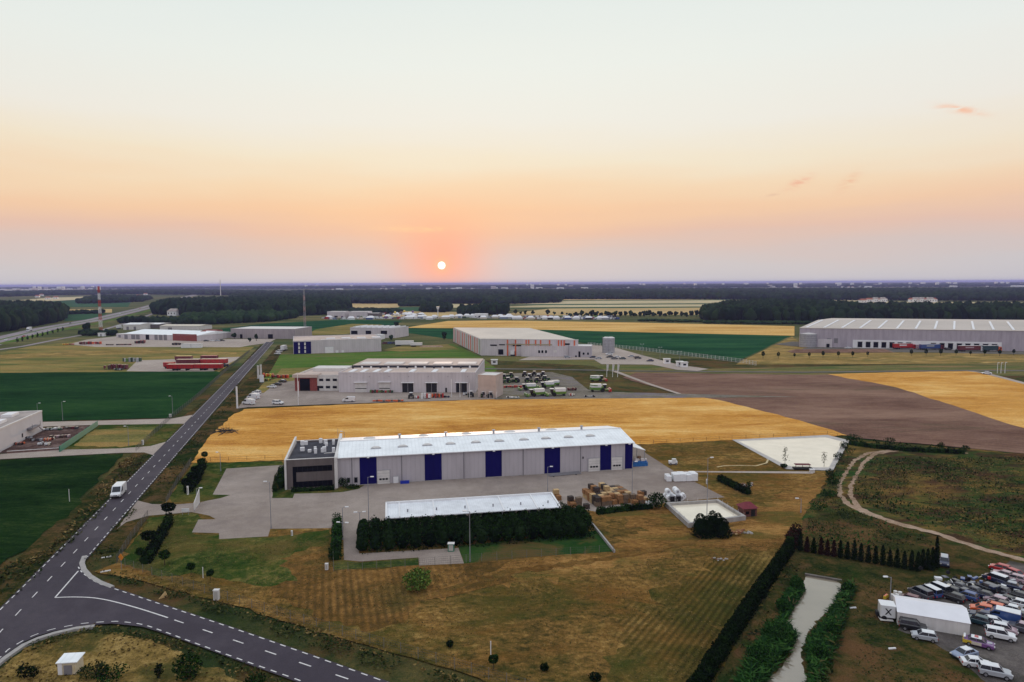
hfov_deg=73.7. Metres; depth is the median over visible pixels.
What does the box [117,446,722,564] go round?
concrete yard
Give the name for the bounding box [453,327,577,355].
striped hall
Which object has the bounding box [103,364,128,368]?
cultivator
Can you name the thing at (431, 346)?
sand pile
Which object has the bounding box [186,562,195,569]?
globe tree
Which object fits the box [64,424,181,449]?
plot grass
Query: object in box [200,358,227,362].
grain trailer
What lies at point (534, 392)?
combine harvester
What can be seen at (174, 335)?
depot hall
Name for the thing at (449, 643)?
shrub
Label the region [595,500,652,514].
yard hedge
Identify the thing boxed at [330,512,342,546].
lane hedge
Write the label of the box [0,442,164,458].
driveway
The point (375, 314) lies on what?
fair hall
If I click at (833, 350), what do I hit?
earth bank
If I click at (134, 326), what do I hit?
shed
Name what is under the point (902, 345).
lorry
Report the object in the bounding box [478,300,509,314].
copse
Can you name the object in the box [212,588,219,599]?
utility cabinet
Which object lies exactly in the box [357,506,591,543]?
shrub row
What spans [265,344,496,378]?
lawn
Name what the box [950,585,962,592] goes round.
parked car
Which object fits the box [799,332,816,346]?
water tank
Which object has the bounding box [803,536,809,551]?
cypress tree
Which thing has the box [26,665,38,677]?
tree
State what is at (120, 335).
side shed
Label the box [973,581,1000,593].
parked car
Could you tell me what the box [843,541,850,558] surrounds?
cypress tree
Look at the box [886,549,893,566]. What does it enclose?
cypress tree
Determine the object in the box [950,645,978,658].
parked car
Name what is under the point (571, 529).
shrub row
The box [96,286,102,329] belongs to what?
radio mast
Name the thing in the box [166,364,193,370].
grain trailer
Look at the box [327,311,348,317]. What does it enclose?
fair hall
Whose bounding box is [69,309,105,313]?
hedge line
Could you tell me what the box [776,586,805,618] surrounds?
reeds
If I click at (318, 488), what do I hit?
foundation hedge
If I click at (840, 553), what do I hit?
cypress tree
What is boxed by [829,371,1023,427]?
ripe field
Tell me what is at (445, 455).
warehouse
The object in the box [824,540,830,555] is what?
cypress tree
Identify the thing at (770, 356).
dry field
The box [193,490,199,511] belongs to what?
sign board
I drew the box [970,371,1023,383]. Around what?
field road
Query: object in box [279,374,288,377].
seed drill
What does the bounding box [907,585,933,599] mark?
parked car
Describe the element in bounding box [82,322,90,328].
broadleaf tree
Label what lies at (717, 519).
conifer bush
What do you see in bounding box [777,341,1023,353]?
depot parking
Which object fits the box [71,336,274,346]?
depot concrete
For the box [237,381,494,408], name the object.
dealer yard
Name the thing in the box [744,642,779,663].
willow shrub
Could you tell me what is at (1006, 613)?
delivery van
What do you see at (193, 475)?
globe tree
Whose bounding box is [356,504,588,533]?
shrub row
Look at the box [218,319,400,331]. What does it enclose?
green field
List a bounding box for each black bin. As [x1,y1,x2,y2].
[670,495,674,501]
[676,495,680,501]
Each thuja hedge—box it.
[685,538,796,681]
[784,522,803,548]
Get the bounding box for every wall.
[7,448,58,452]
[591,523,614,552]
[805,573,841,581]
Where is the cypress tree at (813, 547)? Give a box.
[810,537,816,552]
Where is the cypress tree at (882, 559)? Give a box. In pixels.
[879,545,886,564]
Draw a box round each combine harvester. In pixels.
[517,383,535,390]
[524,388,544,396]
[536,381,554,388]
[545,387,565,395]
[549,380,559,385]
[590,375,607,381]
[590,383,611,391]
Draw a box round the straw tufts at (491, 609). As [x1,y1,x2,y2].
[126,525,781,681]
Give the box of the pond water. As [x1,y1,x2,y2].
[739,437,842,466]
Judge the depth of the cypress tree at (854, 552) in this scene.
116.92 m
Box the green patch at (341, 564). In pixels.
[334,558,417,569]
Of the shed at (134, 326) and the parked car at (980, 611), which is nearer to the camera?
the parked car at (980, 611)
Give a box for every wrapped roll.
[664,488,670,494]
[674,488,680,494]
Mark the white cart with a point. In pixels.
(672, 461)
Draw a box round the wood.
[75,294,152,303]
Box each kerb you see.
[0,624,94,665]
[79,555,113,587]
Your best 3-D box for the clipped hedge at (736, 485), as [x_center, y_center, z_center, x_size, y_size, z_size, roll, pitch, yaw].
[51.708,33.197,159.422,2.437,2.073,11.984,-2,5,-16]
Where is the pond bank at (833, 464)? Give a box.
[734,435,848,469]
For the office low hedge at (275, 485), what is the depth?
158.43 m
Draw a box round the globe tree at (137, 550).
[134,547,145,554]
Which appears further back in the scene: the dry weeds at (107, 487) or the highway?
the highway
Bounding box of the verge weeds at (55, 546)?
[0,455,147,594]
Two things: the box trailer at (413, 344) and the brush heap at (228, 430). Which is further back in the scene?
the box trailer at (413, 344)
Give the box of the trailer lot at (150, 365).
[127,357,238,371]
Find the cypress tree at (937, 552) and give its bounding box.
[934,536,939,568]
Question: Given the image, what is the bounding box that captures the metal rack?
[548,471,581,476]
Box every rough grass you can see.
[724,561,799,681]
[803,447,931,555]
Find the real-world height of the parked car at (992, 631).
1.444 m
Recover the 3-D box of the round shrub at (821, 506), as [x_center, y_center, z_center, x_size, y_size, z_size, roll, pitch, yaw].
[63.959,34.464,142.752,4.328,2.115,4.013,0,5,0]
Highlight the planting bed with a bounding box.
[272,485,363,497]
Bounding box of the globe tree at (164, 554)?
[158,549,170,564]
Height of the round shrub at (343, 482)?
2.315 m
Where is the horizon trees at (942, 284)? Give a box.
[0,282,1023,288]
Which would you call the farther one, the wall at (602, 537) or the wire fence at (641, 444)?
the wire fence at (641, 444)
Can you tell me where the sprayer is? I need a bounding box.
[421,393,430,398]
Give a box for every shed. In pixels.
[116,333,123,337]
[123,323,152,329]
[150,323,170,328]
[160,324,211,329]
[375,334,384,338]
[736,501,757,516]
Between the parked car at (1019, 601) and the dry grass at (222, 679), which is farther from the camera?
the parked car at (1019, 601)
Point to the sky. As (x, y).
(143, 142)
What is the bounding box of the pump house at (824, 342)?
[818,339,831,346]
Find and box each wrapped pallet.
[666,475,671,481]
[672,473,679,481]
[679,473,685,481]
[686,474,691,481]
[690,472,697,481]
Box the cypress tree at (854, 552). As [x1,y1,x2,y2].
[851,540,857,559]
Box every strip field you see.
[409,320,793,335]
[490,308,699,315]
[510,299,857,303]
[510,304,703,306]
[510,306,700,308]
[521,303,710,304]
[562,299,748,300]
[564,299,715,299]
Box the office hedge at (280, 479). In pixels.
[274,465,284,487]
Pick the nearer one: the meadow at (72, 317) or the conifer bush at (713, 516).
the conifer bush at (713, 516)
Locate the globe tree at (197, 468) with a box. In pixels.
[190,466,201,471]
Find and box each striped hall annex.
[521,346,568,356]
[569,344,591,356]
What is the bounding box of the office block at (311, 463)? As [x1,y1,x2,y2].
[284,433,341,489]
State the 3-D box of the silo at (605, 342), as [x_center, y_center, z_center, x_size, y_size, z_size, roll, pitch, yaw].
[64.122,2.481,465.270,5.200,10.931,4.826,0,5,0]
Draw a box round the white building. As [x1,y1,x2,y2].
[0,410,43,451]
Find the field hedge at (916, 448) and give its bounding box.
[849,437,965,453]
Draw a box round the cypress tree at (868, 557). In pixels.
[864,545,871,562]
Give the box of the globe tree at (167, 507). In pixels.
[160,502,176,511]
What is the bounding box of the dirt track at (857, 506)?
[837,450,1023,560]
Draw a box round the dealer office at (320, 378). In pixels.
[292,366,350,390]
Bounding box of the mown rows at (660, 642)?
[602,549,779,681]
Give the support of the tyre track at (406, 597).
on the mown strip at (345, 612)
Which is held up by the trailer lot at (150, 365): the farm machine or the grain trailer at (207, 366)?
the grain trailer at (207, 366)
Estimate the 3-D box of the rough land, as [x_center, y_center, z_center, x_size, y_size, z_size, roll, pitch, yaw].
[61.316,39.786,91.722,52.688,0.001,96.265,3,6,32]
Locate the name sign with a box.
[181,508,188,514]
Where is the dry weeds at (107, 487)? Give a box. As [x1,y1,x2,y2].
[0,455,136,571]
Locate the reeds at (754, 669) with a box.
[732,611,801,681]
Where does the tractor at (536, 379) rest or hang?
on the machinery yard at (581, 391)
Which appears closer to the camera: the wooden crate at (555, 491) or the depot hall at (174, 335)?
the wooden crate at (555, 491)
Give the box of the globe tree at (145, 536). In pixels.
[139,530,157,543]
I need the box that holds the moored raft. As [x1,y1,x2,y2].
[792,463,812,469]
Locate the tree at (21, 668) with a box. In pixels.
[15,662,30,677]
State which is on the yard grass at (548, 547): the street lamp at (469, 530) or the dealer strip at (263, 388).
the street lamp at (469, 530)
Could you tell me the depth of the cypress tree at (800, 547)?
121.11 m
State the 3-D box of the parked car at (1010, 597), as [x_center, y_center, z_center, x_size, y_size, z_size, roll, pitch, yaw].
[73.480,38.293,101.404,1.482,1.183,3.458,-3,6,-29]
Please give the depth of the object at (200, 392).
280.44 m
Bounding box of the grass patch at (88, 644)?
[0,632,242,681]
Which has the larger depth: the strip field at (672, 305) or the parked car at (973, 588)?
the strip field at (672, 305)
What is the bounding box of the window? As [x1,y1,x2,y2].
[293,465,332,487]
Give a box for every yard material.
[28,438,42,440]
[43,427,61,429]
[49,434,70,437]
[58,426,78,428]
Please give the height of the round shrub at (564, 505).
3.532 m
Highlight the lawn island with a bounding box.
[200,495,227,501]
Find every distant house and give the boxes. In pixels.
[167,309,179,315]
[858,299,866,302]
[926,297,934,301]
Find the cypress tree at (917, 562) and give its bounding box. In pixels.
[914,551,921,570]
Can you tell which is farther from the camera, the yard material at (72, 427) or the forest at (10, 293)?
the forest at (10, 293)
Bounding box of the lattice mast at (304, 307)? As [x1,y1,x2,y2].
[303,290,305,325]
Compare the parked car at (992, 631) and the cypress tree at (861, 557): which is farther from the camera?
the cypress tree at (861, 557)
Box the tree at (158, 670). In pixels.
[154,663,163,677]
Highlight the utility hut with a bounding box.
[55,652,84,674]
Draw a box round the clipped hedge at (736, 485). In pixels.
[716,473,751,494]
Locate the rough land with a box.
[716,511,1023,681]
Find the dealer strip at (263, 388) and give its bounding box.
[258,377,294,392]
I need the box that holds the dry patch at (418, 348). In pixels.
[385,344,457,351]
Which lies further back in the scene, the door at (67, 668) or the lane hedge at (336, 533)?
the lane hedge at (336, 533)
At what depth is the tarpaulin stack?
177.96 m
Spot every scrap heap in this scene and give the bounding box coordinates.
[919,566,1006,589]
[943,576,1015,588]
[981,582,1018,590]
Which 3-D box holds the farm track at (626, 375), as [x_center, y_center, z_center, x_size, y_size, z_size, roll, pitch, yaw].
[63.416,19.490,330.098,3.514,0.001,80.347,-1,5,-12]
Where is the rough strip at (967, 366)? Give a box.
[484,356,1023,375]
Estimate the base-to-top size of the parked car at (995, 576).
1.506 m
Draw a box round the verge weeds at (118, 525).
[85,507,136,574]
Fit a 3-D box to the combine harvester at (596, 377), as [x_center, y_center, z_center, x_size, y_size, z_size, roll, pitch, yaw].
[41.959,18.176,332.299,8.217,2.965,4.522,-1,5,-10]
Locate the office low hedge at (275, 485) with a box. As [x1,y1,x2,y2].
[272,472,279,491]
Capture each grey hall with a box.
[231,326,311,338]
[293,334,380,353]
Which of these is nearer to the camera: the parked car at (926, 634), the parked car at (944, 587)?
the parked car at (926, 634)
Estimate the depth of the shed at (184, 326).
723.92 m
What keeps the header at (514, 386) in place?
on the machinery yard at (581, 391)
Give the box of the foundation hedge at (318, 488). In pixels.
[291,484,334,491]
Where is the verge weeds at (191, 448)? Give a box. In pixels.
[143,389,243,495]
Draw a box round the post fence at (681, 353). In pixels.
[588,342,755,364]
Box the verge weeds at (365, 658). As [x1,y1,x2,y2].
[100,568,473,681]
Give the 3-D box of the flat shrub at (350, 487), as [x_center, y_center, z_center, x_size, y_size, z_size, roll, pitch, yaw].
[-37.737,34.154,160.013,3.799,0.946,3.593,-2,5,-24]
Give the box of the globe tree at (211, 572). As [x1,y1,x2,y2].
[206,568,213,579]
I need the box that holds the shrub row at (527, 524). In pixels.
[356,512,592,546]
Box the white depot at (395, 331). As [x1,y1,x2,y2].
[350,325,408,337]
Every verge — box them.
[0,309,150,343]
[0,345,261,606]
[92,345,280,553]
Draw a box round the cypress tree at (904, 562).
[901,551,907,568]
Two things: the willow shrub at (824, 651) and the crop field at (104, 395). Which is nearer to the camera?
the willow shrub at (824, 651)
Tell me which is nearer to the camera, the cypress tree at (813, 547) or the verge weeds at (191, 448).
the cypress tree at (813, 547)
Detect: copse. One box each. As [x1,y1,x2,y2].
[323,307,402,314]
[397,299,426,305]
[418,300,452,311]
[456,303,479,314]
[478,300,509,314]
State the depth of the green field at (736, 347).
558.79 m
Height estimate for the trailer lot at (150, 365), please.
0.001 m
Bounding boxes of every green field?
[52,300,129,306]
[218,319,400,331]
[396,307,418,310]
[409,328,788,360]
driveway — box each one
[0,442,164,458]
[43,415,191,426]
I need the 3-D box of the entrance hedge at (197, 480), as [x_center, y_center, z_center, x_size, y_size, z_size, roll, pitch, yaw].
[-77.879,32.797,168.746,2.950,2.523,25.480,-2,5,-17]
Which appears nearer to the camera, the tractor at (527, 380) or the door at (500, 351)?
the tractor at (527, 380)
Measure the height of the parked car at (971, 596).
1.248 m
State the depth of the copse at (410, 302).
1436.23 m
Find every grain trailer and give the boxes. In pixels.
[163,362,175,368]
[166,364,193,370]
[174,356,192,359]
[176,359,199,363]
[193,363,223,369]
[200,355,217,358]
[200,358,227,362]
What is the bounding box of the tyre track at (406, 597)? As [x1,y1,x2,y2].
[350,575,516,604]
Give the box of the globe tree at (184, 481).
[180,477,192,485]
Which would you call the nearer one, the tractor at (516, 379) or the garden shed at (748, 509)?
the garden shed at (748, 509)
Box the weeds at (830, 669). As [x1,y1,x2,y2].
[810,580,857,681]
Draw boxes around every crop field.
[0,371,221,420]
[0,454,122,564]
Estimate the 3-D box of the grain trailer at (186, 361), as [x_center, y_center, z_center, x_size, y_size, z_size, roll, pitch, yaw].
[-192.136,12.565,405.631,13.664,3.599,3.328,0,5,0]
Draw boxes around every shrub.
[171,652,202,680]
[328,542,343,559]
[338,477,349,485]
[343,484,359,488]
[446,640,453,646]
[540,662,549,671]
[556,501,568,511]
[588,671,601,681]
[647,492,667,507]
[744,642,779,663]
[762,618,792,639]
[775,597,790,610]
[789,575,804,588]
[808,499,828,510]
[812,644,829,657]
[820,489,838,496]
[824,622,839,634]
[825,468,834,476]
[825,477,839,483]
[833,452,844,459]
[839,441,848,447]
[841,581,854,589]
[845,434,862,441]
[884,437,895,444]
[961,445,970,450]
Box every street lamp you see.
[263,481,271,527]
[336,521,348,539]
[463,510,470,561]
[706,457,713,514]
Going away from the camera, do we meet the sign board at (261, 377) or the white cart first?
the white cart
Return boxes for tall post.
[236,386,237,407]
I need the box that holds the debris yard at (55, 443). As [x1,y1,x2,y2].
[0,426,87,452]
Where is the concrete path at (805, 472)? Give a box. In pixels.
[674,471,812,473]
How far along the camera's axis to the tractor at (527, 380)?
327.22 m
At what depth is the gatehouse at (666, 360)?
400.98 m
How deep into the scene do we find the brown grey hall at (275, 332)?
602.80 m
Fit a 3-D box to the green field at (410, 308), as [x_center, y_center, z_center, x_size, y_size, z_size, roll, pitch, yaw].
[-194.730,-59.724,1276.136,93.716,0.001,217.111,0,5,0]
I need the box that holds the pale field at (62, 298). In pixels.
[27,297,82,300]
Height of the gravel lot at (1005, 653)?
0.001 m
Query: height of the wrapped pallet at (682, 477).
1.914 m
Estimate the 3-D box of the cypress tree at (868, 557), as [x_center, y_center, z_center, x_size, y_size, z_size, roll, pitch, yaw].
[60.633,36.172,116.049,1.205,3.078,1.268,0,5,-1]
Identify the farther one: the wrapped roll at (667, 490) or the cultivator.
the cultivator
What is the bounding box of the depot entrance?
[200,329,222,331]
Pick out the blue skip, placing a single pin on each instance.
(404, 482)
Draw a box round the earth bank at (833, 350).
[788,349,891,352]
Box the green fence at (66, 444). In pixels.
[59,421,97,451]
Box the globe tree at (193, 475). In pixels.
[186,471,198,478]
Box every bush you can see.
[75,660,109,680]
[92,662,129,681]
[243,671,265,681]
[401,567,431,590]
[689,513,707,538]
[696,515,716,538]
[708,510,718,536]
[711,512,722,537]
[716,517,732,538]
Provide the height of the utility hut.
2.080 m
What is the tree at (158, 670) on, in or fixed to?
on the grass patch at (88, 644)
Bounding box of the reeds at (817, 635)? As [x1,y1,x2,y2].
[802,577,857,681]
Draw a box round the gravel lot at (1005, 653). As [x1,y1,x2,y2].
[898,561,1023,681]
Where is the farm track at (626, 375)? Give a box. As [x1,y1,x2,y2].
[613,371,680,393]
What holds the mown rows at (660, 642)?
on the mown meadow at (696, 456)
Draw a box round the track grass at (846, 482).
[841,453,871,504]
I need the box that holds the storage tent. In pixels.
[892,594,970,635]
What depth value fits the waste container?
121.88 m
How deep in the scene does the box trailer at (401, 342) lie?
521.78 m
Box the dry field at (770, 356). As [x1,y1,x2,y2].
[737,337,1023,363]
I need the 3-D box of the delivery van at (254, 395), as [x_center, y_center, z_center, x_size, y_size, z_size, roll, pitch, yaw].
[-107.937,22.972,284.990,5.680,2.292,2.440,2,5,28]
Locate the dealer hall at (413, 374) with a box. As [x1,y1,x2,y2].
[338,358,484,391]
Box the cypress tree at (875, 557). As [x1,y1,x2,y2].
[872,545,878,563]
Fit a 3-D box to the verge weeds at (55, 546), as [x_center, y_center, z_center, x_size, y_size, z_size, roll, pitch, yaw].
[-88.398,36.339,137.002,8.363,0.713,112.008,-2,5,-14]
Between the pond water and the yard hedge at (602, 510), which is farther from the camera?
the pond water
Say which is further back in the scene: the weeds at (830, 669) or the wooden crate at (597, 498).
the wooden crate at (597, 498)
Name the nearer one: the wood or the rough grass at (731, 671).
the rough grass at (731, 671)
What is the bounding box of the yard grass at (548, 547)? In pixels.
[459,530,612,562]
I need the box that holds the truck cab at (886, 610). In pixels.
[875,599,896,619]
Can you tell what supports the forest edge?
on the farmland at (427, 340)
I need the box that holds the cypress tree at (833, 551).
[831,540,837,556]
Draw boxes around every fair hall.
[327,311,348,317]
[349,311,371,317]
[367,313,381,316]
[474,313,487,317]
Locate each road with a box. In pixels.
[0,313,151,349]
[0,342,272,658]
[5,568,388,681]
[485,368,1023,372]
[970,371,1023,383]
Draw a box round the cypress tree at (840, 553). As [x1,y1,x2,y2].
[837,540,843,557]
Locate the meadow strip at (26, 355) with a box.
[0,350,236,358]
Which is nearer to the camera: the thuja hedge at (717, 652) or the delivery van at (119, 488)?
the thuja hedge at (717, 652)
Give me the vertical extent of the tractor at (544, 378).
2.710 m
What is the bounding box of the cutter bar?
[372,399,402,401]
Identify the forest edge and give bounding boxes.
[179,308,298,324]
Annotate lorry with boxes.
[280,345,286,350]
[892,343,915,348]
[919,344,943,349]
[957,345,983,351]
[981,345,1001,351]
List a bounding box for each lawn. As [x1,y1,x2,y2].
[120,513,329,586]
[170,461,283,501]
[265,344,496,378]
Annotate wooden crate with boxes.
[553,488,558,494]
[555,494,561,500]
[567,495,573,501]
[575,496,581,502]
[583,503,589,508]
[593,486,599,491]
[594,496,600,501]
[594,501,600,506]
[600,495,606,501]
[603,485,609,490]
[605,495,611,500]
[612,499,617,504]
[616,494,622,499]
[622,493,628,498]
[629,493,635,498]
[631,499,638,504]
[637,494,643,499]
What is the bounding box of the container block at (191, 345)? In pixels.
[181,343,202,347]
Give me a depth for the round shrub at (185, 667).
82.68 m
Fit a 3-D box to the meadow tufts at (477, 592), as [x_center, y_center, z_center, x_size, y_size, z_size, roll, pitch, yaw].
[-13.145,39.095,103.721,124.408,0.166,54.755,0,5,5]
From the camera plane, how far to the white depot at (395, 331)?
610.15 m
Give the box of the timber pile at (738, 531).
[730,529,744,534]
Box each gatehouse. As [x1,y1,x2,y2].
[491,359,497,364]
[663,358,670,363]
[680,361,688,366]
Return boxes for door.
[63,665,71,674]
[325,346,333,352]
[354,382,366,391]
[377,469,389,483]
[378,382,389,389]
[393,476,398,482]
[401,382,413,391]
[425,382,437,391]
[455,382,467,391]
[498,349,502,354]
[588,457,599,471]
[611,456,622,469]
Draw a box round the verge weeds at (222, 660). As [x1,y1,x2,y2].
[29,626,290,681]
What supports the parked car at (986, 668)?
on the gravel lot at (1005, 653)
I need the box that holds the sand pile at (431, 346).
[420,345,442,346]
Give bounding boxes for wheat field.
[191,398,843,462]
[382,311,456,316]
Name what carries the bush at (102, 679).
on the grass patch at (88, 644)
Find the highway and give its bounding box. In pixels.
[0,289,245,344]
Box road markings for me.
[0,344,380,680]
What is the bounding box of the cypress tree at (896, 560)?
[893,548,900,567]
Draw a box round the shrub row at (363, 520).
[357,505,582,528]
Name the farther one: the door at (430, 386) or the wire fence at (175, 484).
the door at (430, 386)
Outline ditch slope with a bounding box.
[735,558,861,681]
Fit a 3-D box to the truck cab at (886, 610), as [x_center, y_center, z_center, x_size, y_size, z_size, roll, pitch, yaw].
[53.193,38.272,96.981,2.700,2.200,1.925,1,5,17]
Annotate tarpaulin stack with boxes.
[633,456,647,466]
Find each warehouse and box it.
[337,425,644,485]
[799,318,1023,350]
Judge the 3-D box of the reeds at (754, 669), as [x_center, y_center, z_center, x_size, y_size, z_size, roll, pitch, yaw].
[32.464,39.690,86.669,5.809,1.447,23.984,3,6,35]
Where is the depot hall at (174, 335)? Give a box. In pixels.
[123,329,230,340]
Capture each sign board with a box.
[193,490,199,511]
[259,375,263,382]
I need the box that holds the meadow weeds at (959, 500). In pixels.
[854,455,1023,552]
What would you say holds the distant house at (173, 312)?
on the farmland at (427, 340)
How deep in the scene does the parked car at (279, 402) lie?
270.90 m
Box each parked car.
[272,400,283,404]
[898,616,927,630]
[900,592,920,598]
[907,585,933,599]
[910,628,938,642]
[922,583,942,597]
[924,580,951,592]
[939,553,949,567]
[943,591,966,603]
[945,580,966,587]
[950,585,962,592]
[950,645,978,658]
[959,590,979,601]
[959,654,990,667]
[963,633,994,650]
[966,585,980,591]
[968,609,995,615]
[969,602,992,609]
[969,613,990,627]
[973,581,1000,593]
[973,589,993,597]
[977,660,1013,680]
[981,600,1004,606]
[982,571,1009,581]
[983,594,1009,600]
[984,624,1016,642]
[985,614,1007,622]
[986,599,1009,604]
[988,562,1010,569]
[990,569,1012,574]
[990,620,1018,634]
[996,593,1017,604]
[997,580,1023,590]
[997,584,1010,594]
[1005,603,1023,610]
[1006,567,1023,574]
[1007,572,1023,583]
[1008,620,1023,631]
[1009,590,1023,598]
[1009,597,1023,608]
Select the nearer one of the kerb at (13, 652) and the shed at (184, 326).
the kerb at (13, 652)
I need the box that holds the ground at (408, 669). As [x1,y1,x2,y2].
[0,281,1023,681]
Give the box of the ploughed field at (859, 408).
[623,373,1023,452]
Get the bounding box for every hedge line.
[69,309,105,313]
[78,329,117,335]
[116,315,193,323]
[637,318,703,321]
[702,319,818,323]
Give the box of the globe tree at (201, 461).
[197,458,205,464]
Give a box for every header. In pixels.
[370,389,392,392]
[503,385,521,387]
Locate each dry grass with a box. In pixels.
[0,623,282,681]
[74,427,154,446]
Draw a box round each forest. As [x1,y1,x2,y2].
[0,288,263,296]
[0,299,69,331]
[149,295,352,315]
[228,287,1023,303]
[698,296,1023,320]
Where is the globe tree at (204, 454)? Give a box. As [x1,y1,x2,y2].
[201,451,207,457]
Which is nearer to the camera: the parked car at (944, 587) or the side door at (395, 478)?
the parked car at (944, 587)
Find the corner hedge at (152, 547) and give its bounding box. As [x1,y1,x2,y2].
[139,512,173,564]
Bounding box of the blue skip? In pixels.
[400,480,408,483]
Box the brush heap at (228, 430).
[212,427,237,435]
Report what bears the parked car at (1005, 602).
on the gravel lot at (1005, 653)
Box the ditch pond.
[767,576,840,681]
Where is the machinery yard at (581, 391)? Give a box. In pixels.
[494,372,789,399]
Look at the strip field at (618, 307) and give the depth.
1304.24 m
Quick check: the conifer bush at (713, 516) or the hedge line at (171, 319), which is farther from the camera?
the hedge line at (171, 319)
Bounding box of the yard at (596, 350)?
[521,345,705,370]
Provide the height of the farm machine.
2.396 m
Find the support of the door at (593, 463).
in the warehouse at (445, 455)
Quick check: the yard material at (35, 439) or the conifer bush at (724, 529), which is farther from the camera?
the yard material at (35, 439)
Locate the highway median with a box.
[0,295,192,339]
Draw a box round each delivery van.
[110,481,126,497]
[242,398,255,404]
[247,393,259,398]
[342,396,354,401]
[984,605,1021,621]
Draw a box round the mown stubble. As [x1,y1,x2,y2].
[428,471,834,600]
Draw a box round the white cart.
[668,458,676,464]
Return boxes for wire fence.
[116,510,147,563]
[116,556,533,681]
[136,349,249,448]
[166,460,190,501]
[192,431,844,460]
[332,518,613,571]
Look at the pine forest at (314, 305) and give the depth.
1083.19 m
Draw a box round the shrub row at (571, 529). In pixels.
[356,516,595,554]
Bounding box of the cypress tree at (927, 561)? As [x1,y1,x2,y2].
[925,548,930,569]
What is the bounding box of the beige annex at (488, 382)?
[478,372,502,397]
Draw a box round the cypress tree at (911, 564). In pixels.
[907,550,914,569]
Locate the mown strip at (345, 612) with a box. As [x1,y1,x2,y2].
[271,529,511,631]
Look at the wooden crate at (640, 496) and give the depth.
147.19 m
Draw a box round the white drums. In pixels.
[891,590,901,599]
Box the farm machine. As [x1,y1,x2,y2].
[88,341,101,343]
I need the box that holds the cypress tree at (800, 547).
[797,532,803,550]
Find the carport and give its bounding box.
[385,491,560,518]
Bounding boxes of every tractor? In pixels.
[408,392,413,398]
[503,377,510,382]
[506,372,513,377]
[511,377,519,382]
[524,377,532,382]
[534,377,541,382]
[542,375,549,380]
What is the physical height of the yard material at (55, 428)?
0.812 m
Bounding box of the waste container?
[448,542,454,551]
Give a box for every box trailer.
[395,340,413,345]
[410,342,422,346]
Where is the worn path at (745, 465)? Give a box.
[717,458,768,466]
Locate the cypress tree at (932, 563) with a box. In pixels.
[929,547,936,570]
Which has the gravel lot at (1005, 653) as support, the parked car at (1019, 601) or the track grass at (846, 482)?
the parked car at (1019, 601)
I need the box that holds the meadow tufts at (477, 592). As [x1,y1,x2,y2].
[127,526,772,681]
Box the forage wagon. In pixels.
[122,358,141,361]
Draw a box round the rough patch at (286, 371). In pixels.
[277,367,312,374]
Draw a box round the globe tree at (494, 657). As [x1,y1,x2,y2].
[488,654,498,668]
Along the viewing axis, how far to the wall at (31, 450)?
196.79 m
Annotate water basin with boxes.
[665,499,745,527]
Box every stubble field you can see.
[70,309,111,312]
[352,303,398,307]
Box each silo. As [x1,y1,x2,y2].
[602,337,608,352]
[608,337,614,352]
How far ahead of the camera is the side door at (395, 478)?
163.99 m
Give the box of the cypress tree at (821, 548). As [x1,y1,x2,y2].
[817,537,823,554]
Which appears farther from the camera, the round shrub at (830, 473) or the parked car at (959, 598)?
the round shrub at (830, 473)
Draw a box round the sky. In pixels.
[0,0,1023,285]
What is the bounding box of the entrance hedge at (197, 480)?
[183,458,207,493]
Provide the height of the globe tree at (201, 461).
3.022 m
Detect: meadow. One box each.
[0,341,252,372]
[64,313,107,320]
[94,440,825,681]
[801,439,1023,561]
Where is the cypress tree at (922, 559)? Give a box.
[920,548,925,569]
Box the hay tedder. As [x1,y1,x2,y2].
[431,393,443,397]
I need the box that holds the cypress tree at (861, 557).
[857,543,864,561]
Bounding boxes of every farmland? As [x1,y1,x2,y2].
[0,283,1022,295]
[0,295,1023,365]
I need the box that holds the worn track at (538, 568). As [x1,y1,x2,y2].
[431,522,746,595]
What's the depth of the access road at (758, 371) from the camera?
364.65 m

